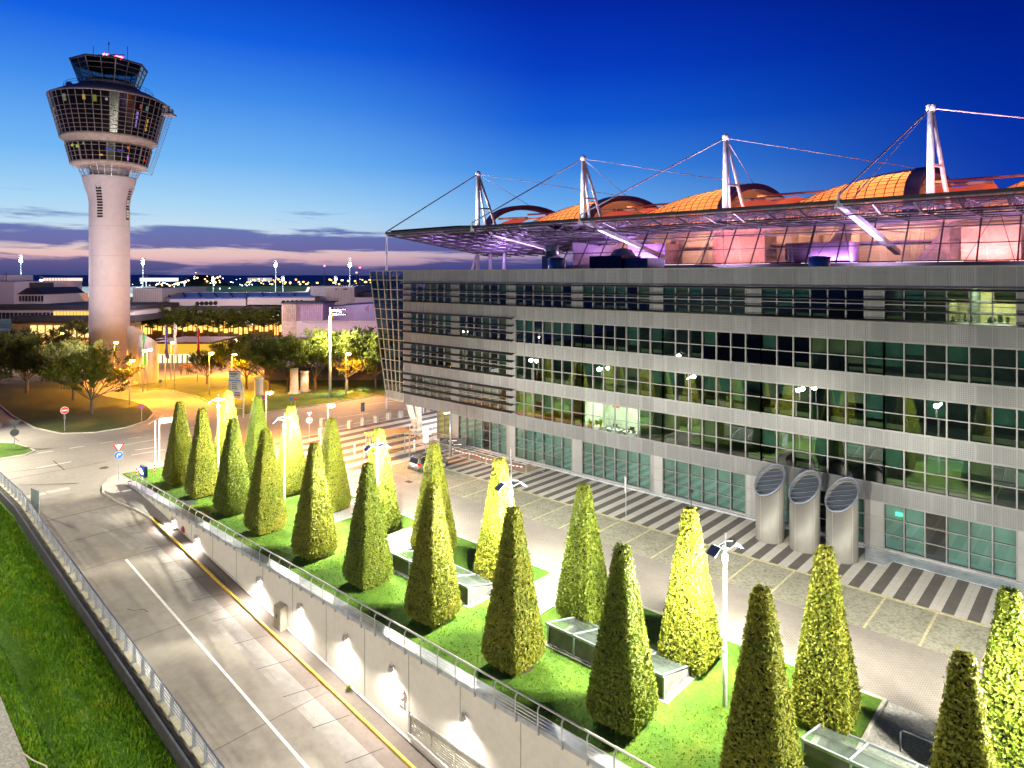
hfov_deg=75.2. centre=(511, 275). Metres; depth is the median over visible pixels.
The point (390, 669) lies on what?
wall lamp
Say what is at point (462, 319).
window
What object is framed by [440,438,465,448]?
banner
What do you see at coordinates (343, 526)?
garden island lawn
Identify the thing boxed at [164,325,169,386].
flagpole
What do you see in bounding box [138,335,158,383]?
concrete shell
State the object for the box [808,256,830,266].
roof vent
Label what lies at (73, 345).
spreading tree
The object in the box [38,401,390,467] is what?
road markings line
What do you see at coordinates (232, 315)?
avenue tree
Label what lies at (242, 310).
avenue tree
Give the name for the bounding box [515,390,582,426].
window
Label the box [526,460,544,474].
crowd barrier
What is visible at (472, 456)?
crowd barrier
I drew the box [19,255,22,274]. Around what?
floodlight mast
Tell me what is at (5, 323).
airfield land
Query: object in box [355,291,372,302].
grey building
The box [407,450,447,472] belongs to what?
parked car
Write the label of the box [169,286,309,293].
green field
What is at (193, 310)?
avenue tree
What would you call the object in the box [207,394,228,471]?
garden lamp
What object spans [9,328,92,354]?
spreading tree
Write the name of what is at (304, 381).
concrete column
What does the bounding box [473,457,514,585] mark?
hedge pyramid
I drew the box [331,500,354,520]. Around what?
gravel path
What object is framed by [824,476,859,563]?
ventilation tube
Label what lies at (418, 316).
window
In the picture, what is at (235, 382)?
guide sign
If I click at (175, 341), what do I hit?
flagpole
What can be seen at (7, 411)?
verge kerb
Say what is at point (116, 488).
junction pavement
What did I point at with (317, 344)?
spreading tree
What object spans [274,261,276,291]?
floodlight mast
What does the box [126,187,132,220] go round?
slot window
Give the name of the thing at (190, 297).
terminal hall
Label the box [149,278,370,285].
distant lights
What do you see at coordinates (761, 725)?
hedge pyramid
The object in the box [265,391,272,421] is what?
sodium lamp
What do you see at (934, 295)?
window
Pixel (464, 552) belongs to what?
garden island lawn
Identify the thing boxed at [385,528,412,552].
gravel path
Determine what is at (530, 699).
wall railing
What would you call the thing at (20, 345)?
spreading tree
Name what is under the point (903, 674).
brick road
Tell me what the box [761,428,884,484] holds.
window
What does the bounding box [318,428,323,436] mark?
bollard
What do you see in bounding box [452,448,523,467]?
warning tape
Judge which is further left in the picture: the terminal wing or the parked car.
the terminal wing
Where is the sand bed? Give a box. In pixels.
[463,453,538,472]
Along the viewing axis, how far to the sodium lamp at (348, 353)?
109.56 m
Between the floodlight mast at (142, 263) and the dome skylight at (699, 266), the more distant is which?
the floodlight mast at (142, 263)
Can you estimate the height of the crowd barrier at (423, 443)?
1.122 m
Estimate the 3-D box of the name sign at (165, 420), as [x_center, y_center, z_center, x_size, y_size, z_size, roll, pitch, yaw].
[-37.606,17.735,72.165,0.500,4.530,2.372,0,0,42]
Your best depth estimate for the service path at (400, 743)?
40.82 m
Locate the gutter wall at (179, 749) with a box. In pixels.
[0,486,208,767]
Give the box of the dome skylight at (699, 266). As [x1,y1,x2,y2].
[681,265,715,267]
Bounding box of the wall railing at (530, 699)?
[130,473,653,767]
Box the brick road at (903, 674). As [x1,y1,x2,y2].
[348,474,983,719]
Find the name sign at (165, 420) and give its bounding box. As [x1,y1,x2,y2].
[155,417,172,461]
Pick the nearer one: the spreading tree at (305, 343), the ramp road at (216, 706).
the ramp road at (216, 706)
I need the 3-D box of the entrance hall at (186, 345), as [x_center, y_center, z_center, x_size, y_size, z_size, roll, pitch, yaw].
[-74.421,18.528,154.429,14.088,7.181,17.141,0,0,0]
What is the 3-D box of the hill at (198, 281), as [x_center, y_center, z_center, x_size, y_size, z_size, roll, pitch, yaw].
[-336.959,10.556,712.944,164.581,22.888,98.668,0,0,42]
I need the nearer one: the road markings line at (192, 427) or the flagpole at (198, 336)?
the road markings line at (192, 427)
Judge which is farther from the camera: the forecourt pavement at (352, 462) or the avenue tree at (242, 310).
the avenue tree at (242, 310)
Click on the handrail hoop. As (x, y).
(911, 734)
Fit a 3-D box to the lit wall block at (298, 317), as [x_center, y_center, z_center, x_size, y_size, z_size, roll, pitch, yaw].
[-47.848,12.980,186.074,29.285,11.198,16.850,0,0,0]
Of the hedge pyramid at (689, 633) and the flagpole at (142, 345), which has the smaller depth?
the hedge pyramid at (689, 633)
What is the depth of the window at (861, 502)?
49.47 m
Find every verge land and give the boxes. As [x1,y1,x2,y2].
[0,359,151,432]
[0,443,32,457]
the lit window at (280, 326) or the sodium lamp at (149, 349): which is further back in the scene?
the lit window at (280, 326)
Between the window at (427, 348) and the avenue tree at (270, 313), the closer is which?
the window at (427, 348)
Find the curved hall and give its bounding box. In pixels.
[333,302,375,320]
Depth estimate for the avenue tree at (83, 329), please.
170.21 m
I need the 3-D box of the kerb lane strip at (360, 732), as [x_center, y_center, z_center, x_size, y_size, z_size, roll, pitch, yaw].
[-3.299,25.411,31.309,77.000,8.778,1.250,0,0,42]
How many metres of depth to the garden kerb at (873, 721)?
30.96 m
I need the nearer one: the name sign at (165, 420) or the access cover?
the access cover
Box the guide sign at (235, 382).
[229,370,243,417]
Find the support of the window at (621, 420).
in the office building at (891, 390)
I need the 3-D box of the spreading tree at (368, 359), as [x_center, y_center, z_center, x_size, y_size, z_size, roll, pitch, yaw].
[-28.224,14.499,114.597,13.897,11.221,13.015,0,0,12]
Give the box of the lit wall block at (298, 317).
[281,301,377,337]
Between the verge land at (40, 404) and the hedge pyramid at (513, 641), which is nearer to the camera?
the hedge pyramid at (513, 641)
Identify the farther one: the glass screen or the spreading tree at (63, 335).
the spreading tree at (63, 335)
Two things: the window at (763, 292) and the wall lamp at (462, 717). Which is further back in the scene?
the window at (763, 292)
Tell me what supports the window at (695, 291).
in the office building at (891, 390)
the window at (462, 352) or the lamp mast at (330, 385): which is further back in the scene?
the lamp mast at (330, 385)
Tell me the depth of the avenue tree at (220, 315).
190.29 m
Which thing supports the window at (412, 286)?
in the office building at (891, 390)
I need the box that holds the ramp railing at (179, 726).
[0,472,224,767]
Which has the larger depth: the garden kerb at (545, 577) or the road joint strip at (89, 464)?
the road joint strip at (89, 464)
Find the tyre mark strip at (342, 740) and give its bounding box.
[56,501,383,767]
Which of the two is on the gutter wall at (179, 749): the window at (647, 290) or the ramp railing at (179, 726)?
the ramp railing at (179, 726)
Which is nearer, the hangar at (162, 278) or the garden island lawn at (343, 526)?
the garden island lawn at (343, 526)
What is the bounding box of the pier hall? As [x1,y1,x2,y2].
[82,287,155,296]
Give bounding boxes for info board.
[423,428,427,449]
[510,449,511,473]
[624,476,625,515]
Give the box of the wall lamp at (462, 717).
[459,712,465,721]
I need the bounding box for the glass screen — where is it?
[31,488,39,513]
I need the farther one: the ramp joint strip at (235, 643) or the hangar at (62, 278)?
the hangar at (62, 278)
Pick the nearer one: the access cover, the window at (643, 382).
the access cover
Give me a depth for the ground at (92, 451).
80.55 m
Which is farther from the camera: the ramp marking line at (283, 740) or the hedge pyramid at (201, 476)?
the hedge pyramid at (201, 476)
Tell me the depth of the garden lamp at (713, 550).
30.70 m
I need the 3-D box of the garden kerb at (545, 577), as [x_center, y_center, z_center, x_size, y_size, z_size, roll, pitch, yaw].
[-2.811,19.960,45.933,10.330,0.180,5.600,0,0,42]
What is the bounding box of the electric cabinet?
[274,601,286,631]
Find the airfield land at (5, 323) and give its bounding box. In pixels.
[0,281,371,328]
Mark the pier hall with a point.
(85, 289)
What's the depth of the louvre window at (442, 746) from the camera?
33.77 m
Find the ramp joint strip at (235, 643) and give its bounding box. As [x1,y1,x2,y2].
[48,504,382,762]
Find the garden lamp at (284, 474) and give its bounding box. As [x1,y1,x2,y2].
[272,412,295,503]
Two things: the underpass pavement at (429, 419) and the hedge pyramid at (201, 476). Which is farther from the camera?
the underpass pavement at (429, 419)
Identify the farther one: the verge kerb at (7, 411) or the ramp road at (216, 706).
the verge kerb at (7, 411)
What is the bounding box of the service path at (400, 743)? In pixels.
[169,529,436,767]
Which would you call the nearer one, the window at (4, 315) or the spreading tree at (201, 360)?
the spreading tree at (201, 360)
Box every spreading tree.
[0,326,44,376]
[0,332,40,379]
[0,332,73,392]
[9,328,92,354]
[15,338,111,400]
[39,343,144,413]
[184,349,229,383]
[203,331,275,388]
[227,335,302,390]
[253,335,317,389]
[272,327,349,389]
[313,329,380,391]
[339,325,376,357]
[348,331,382,387]
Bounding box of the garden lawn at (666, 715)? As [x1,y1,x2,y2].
[123,467,800,767]
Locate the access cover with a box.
[173,497,196,505]
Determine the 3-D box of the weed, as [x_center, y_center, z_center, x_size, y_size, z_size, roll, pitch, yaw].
[-9.597,24.085,38.830,0.419,0.334,0.562,0,0,-19]
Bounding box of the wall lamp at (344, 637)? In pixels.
[342,634,347,640]
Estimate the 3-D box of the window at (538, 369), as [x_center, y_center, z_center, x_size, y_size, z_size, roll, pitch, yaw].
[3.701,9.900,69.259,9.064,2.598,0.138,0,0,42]
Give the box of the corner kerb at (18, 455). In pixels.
[0,442,34,458]
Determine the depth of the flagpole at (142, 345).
118.20 m
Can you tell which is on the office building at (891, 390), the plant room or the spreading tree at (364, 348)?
the plant room
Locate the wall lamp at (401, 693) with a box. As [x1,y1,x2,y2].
[397,687,404,706]
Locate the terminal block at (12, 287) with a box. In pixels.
[0,272,81,303]
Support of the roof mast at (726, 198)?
on the canopy hall
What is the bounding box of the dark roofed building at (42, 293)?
[18,282,87,303]
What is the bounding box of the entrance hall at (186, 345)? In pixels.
[156,336,236,366]
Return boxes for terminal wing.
[0,301,178,339]
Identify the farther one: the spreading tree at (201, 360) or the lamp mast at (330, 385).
the spreading tree at (201, 360)
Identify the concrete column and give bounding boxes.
[252,377,264,400]
[288,368,300,394]
[298,370,310,391]
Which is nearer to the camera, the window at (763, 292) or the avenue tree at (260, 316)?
the window at (763, 292)
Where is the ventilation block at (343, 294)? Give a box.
[310,285,370,304]
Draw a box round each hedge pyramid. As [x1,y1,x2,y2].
[161,401,191,485]
[184,407,217,498]
[212,418,249,515]
[213,390,243,463]
[243,428,287,535]
[244,394,266,479]
[277,405,305,495]
[290,442,337,560]
[321,417,352,512]
[342,462,393,590]
[367,427,400,532]
[404,481,461,627]
[410,442,457,551]
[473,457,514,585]
[480,504,545,677]
[555,482,607,627]
[585,541,658,737]
[657,504,722,676]
[718,584,804,767]
[790,544,863,741]
[928,646,997,767]
[979,585,1023,767]
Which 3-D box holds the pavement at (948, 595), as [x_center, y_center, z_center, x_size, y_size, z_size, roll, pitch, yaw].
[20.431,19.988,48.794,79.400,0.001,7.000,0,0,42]
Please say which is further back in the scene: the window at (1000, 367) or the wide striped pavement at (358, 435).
the wide striped pavement at (358, 435)
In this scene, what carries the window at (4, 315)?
in the terminal wing
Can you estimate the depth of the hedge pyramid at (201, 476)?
59.67 m
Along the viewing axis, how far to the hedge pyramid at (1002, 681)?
24.79 m
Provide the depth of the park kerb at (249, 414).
107.31 m
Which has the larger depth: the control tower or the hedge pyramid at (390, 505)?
the control tower
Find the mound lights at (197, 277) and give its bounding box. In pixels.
[169,272,220,285]
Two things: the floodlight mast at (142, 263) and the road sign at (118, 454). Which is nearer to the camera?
the road sign at (118, 454)
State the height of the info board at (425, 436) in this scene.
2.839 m
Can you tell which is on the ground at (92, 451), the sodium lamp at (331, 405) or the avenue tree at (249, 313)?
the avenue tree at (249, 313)
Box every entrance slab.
[865,547,897,565]
[881,551,1023,596]
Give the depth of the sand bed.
70.63 m
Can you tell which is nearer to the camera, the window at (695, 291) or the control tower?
the window at (695, 291)
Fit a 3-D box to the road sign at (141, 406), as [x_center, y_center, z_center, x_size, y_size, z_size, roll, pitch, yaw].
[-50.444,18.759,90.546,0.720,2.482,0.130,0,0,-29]
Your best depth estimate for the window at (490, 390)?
75.65 m
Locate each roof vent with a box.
[548,257,565,268]
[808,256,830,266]
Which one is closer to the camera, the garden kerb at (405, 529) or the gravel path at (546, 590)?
the gravel path at (546, 590)
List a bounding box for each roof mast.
[386,171,619,231]
[473,155,749,223]
[580,134,914,220]
[840,103,1023,209]
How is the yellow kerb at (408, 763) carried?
on the ramp road at (216, 706)
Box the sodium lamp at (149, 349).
[147,348,151,390]
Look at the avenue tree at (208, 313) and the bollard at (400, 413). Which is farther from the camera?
the avenue tree at (208, 313)
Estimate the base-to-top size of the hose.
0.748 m
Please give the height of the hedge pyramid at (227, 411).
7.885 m
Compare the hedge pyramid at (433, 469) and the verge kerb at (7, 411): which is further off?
the verge kerb at (7, 411)
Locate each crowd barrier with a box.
[417,435,434,446]
[441,443,452,454]
[453,446,468,459]
[469,450,485,464]
[486,455,525,474]
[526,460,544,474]
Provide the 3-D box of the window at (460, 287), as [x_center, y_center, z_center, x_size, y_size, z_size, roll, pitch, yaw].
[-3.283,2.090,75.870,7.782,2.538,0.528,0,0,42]
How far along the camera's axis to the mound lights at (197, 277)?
676.90 m
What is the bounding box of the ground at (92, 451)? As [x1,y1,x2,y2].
[0,329,1015,648]
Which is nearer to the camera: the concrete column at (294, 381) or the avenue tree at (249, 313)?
the concrete column at (294, 381)
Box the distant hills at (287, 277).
[33,274,369,280]
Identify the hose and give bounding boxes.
[21,752,47,767]
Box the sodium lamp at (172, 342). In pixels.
[170,341,173,378]
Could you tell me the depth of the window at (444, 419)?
80.35 m
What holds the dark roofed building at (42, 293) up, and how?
on the terminal wing
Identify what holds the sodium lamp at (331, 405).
on the forecourt pavement at (352, 462)
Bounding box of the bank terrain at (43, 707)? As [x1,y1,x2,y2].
[0,502,179,767]
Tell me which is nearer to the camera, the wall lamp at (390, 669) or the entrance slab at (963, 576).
the wall lamp at (390, 669)
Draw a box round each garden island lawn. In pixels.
[219,468,354,511]
[335,514,413,534]
[397,536,550,598]
[540,606,881,745]
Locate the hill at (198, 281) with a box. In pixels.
[163,275,230,286]
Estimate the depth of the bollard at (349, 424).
86.75 m
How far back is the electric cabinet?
43.91 m
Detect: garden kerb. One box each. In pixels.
[335,513,414,536]
[395,535,554,583]
[540,604,886,749]
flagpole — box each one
[141,332,146,365]
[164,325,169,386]
[173,323,178,385]
[197,326,199,381]
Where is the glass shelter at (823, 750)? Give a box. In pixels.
[800,722,927,767]
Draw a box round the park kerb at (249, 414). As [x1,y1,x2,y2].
[124,374,385,415]
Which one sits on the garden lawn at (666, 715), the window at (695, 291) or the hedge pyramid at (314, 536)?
the hedge pyramid at (314, 536)
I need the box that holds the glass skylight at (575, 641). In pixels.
[545,616,695,704]
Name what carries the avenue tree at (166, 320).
on the ground at (92, 451)
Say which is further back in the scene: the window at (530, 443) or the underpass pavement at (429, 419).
the underpass pavement at (429, 419)
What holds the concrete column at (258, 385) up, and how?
on the park land at (279, 398)
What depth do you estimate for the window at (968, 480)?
45.20 m
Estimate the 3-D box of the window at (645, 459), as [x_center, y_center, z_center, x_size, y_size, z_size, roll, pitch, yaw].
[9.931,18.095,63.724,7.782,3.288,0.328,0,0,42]
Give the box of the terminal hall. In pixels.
[133,287,337,340]
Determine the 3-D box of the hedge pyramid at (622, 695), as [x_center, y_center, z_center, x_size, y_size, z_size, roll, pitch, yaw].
[4.958,15.990,29.841,2.668,7.938,2.772,0,0,40]
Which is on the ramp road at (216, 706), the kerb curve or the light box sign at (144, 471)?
the kerb curve
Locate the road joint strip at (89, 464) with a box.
[5,406,407,484]
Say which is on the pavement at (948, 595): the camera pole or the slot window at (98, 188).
the camera pole
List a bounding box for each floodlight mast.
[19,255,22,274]
[141,258,144,286]
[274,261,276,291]
[348,260,351,284]
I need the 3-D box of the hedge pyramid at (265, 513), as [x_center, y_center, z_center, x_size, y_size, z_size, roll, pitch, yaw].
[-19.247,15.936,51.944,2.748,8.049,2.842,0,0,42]
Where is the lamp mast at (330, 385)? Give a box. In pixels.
[328,307,346,397]
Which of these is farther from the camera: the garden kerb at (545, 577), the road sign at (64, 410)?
the road sign at (64, 410)
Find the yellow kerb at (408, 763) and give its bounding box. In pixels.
[150,516,415,767]
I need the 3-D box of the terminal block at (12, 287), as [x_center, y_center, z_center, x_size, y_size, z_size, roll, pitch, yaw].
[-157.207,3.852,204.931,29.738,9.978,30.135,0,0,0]
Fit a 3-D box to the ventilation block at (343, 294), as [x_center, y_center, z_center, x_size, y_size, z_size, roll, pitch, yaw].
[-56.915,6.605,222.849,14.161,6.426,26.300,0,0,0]
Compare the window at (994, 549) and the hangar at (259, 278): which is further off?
the hangar at (259, 278)
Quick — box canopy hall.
[385,167,1023,408]
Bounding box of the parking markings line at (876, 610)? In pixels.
[448,479,985,666]
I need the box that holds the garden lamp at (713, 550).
[706,533,743,706]
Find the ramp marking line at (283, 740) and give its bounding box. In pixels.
[125,559,309,767]
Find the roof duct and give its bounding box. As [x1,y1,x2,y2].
[542,244,559,268]
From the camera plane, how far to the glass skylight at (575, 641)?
34.26 m
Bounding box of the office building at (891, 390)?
[369,265,1023,586]
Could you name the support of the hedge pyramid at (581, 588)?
on the garden island lawn at (708, 685)
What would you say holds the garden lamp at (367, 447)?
on the gravel path at (400, 541)
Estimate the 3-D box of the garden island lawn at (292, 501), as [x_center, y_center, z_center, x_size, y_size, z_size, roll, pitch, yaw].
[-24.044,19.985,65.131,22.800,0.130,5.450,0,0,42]
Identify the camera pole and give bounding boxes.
[444,410,450,456]
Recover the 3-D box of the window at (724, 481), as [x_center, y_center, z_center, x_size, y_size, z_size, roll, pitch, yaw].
[16.572,18.095,57.688,7.782,3.288,0.328,0,0,42]
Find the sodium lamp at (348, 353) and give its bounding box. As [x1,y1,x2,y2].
[345,352,350,395]
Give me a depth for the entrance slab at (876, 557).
46.87 m
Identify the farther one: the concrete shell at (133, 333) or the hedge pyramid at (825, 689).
the concrete shell at (133, 333)
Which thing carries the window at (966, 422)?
in the office building at (891, 390)
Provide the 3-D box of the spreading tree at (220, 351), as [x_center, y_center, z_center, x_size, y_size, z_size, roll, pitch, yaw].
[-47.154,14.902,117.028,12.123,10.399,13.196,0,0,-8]
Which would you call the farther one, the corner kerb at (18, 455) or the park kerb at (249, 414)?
the park kerb at (249, 414)
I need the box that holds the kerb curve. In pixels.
[102,479,151,519]
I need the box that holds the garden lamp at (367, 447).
[364,437,390,482]
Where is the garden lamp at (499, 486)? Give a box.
[495,474,526,505]
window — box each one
[0,313,52,318]
[19,296,42,300]
[53,311,88,314]
[95,180,102,217]
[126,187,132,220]
[141,323,281,334]
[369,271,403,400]
[408,711,489,767]
[410,282,450,303]
[410,313,450,336]
[410,344,450,368]
[410,375,450,402]
[437,411,449,437]
[458,282,506,305]
[458,316,506,341]
[458,350,506,376]
[458,383,506,412]
[458,415,506,454]
[515,283,571,308]
[515,319,582,348]
[515,355,582,387]
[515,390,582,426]
[515,427,571,470]
[582,284,650,311]
[582,323,662,355]
[582,362,662,398]
[582,400,662,442]
[582,441,650,490]
[662,285,745,315]
[662,457,745,513]
[663,328,761,364]
[663,371,761,412]
[663,413,761,460]
[760,286,864,320]
[761,334,884,375]
[761,381,884,429]
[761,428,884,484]
[785,483,864,543]
[883,287,1017,327]
[883,503,1017,580]
[885,341,1023,388]
[885,395,1023,449]
[885,447,1023,510]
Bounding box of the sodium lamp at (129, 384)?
[129,359,134,404]
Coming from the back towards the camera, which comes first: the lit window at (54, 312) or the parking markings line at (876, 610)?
the lit window at (54, 312)
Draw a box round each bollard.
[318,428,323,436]
[319,418,324,426]
[347,420,352,428]
[361,417,365,425]
[374,415,378,422]
[386,412,390,419]
[398,410,402,417]
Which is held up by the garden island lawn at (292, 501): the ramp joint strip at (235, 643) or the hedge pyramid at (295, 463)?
the hedge pyramid at (295, 463)
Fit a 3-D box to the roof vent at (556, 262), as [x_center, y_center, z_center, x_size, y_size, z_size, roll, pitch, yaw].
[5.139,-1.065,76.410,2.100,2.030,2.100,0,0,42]
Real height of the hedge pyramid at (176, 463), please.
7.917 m
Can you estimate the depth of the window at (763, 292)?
51.40 m
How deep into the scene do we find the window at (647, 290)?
63.50 m
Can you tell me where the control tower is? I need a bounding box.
[46,43,176,370]
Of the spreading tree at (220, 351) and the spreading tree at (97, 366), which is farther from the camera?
the spreading tree at (220, 351)
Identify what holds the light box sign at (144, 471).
on the garden lawn at (666, 715)
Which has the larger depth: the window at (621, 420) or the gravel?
the window at (621, 420)
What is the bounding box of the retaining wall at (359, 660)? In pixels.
[128,481,629,767]
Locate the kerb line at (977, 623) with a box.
[444,468,990,627]
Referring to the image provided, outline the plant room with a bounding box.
[589,248,663,268]
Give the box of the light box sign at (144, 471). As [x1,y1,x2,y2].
[140,464,147,483]
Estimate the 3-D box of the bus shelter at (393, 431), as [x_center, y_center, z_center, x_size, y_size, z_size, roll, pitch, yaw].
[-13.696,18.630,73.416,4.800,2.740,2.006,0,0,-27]
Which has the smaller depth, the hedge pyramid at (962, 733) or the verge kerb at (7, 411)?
the hedge pyramid at (962, 733)
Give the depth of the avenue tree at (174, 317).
189.72 m
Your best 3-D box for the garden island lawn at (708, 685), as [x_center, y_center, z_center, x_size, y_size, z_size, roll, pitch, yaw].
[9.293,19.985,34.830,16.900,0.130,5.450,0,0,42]
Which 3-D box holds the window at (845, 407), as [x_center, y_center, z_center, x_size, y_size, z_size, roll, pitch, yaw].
[23.623,9.900,51.151,9.064,2.598,0.138,0,0,42]
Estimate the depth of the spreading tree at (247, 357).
110.85 m
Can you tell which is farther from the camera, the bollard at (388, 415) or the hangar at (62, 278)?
the hangar at (62, 278)
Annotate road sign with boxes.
[9,420,19,447]
[60,407,68,430]
[113,443,124,480]
[139,404,144,421]
[306,411,312,446]
[361,402,364,416]
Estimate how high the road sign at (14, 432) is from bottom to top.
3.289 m
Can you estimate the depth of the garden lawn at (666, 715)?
33.27 m
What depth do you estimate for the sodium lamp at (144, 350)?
114.53 m
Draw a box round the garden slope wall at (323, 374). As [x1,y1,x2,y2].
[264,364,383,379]
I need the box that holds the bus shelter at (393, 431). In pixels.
[364,428,411,456]
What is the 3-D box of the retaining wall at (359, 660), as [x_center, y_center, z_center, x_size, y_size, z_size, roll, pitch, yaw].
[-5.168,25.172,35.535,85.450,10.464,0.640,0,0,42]
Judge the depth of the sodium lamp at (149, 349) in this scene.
115.44 m
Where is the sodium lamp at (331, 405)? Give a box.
[326,403,334,417]
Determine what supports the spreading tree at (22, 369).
on the verge land at (40, 404)
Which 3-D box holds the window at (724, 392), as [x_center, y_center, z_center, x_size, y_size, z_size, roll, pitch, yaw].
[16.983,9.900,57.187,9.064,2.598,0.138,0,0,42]
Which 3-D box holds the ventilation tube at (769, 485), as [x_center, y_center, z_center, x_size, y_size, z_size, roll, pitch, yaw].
[19.573,17.203,50.448,2.263,5.595,2.260,0,0,42]
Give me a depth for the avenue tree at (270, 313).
194.18 m
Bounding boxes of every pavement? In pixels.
[104,474,176,528]
[274,434,409,472]
[338,424,451,457]
[370,410,436,439]
[440,446,1023,626]
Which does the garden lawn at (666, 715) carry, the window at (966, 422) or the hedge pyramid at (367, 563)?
the hedge pyramid at (367, 563)
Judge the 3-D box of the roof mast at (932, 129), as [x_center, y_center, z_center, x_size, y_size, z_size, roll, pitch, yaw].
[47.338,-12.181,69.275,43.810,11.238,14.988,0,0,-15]
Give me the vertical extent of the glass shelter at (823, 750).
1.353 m
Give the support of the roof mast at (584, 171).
on the canopy hall
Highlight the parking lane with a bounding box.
[389,461,990,665]
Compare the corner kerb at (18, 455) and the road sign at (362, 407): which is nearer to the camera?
the corner kerb at (18, 455)
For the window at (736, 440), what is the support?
in the office building at (891, 390)
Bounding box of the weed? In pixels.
[344,684,351,690]
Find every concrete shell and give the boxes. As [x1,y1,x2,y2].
[127,326,146,380]
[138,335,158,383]
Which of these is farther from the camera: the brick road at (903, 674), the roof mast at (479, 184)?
the roof mast at (479, 184)
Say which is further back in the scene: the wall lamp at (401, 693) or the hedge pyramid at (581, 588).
the hedge pyramid at (581, 588)
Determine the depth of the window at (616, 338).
63.05 m
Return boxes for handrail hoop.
[899,730,933,751]
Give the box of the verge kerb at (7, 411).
[0,381,153,433]
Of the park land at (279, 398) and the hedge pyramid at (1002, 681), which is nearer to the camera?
the hedge pyramid at (1002, 681)
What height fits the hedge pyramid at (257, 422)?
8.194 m
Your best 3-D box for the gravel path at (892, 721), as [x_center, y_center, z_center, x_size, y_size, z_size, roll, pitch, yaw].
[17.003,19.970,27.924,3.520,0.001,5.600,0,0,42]
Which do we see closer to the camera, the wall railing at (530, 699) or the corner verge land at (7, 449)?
the wall railing at (530, 699)
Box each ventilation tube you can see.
[754,463,785,543]
[788,469,821,553]
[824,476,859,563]
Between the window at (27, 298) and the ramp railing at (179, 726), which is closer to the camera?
the ramp railing at (179, 726)
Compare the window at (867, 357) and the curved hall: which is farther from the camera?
the curved hall
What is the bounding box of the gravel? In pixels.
[0,697,29,767]
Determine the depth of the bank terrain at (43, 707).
37.87 m
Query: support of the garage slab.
on the entrance hall at (186, 345)
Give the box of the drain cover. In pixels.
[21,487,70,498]
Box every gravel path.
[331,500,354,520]
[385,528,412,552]
[534,574,562,611]
[863,701,936,767]
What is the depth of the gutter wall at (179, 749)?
41.17 m
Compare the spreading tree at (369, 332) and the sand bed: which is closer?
the sand bed
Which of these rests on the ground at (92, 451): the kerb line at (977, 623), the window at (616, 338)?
the kerb line at (977, 623)
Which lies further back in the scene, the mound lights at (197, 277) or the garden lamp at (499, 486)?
the mound lights at (197, 277)
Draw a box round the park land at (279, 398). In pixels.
[125,359,385,414]
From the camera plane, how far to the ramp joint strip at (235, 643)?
42.59 m
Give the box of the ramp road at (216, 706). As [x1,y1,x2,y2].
[25,482,363,767]
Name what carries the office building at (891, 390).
on the ground at (92, 451)
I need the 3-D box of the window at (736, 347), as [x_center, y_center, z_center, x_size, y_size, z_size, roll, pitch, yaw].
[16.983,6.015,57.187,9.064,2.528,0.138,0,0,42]
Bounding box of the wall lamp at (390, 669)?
[387,664,393,672]
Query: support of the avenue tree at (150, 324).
on the ground at (92, 451)
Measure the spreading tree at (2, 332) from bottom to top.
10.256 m
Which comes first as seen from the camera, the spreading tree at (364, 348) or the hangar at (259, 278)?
the spreading tree at (364, 348)
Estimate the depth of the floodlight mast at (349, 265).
329.86 m
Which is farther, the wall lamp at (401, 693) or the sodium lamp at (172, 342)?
the sodium lamp at (172, 342)
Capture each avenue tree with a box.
[58,316,88,337]
[143,306,175,337]
[152,306,189,337]
[163,305,203,336]
[179,304,212,335]
[186,305,224,335]
[198,307,236,335]
[212,307,247,335]
[224,306,255,336]
[236,307,265,334]
[247,306,281,331]
[259,304,281,335]
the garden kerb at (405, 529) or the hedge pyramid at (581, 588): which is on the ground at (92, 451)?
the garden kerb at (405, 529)
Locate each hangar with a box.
[42,277,85,280]
[138,277,181,280]
[246,277,274,280]
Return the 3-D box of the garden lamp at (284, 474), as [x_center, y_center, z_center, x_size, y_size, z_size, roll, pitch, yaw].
[-19.822,15.920,57.882,1.980,8.000,0.540,0,0,-27]
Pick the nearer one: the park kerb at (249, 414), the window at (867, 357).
the window at (867, 357)
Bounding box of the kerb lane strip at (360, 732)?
[135,518,408,767]
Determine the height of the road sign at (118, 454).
3.672 m
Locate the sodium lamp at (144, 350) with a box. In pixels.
[142,349,146,391]
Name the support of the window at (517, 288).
in the office building at (891, 390)
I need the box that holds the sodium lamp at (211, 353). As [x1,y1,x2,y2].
[209,352,213,394]
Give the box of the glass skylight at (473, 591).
[390,550,495,608]
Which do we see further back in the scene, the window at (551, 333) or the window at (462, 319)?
the window at (462, 319)
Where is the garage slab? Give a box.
[155,338,307,341]
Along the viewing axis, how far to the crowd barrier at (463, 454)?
72.41 m
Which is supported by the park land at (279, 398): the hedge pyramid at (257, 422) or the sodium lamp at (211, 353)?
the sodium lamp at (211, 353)
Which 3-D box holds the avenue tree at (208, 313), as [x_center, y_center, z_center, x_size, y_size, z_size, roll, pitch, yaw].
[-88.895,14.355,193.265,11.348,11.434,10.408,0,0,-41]

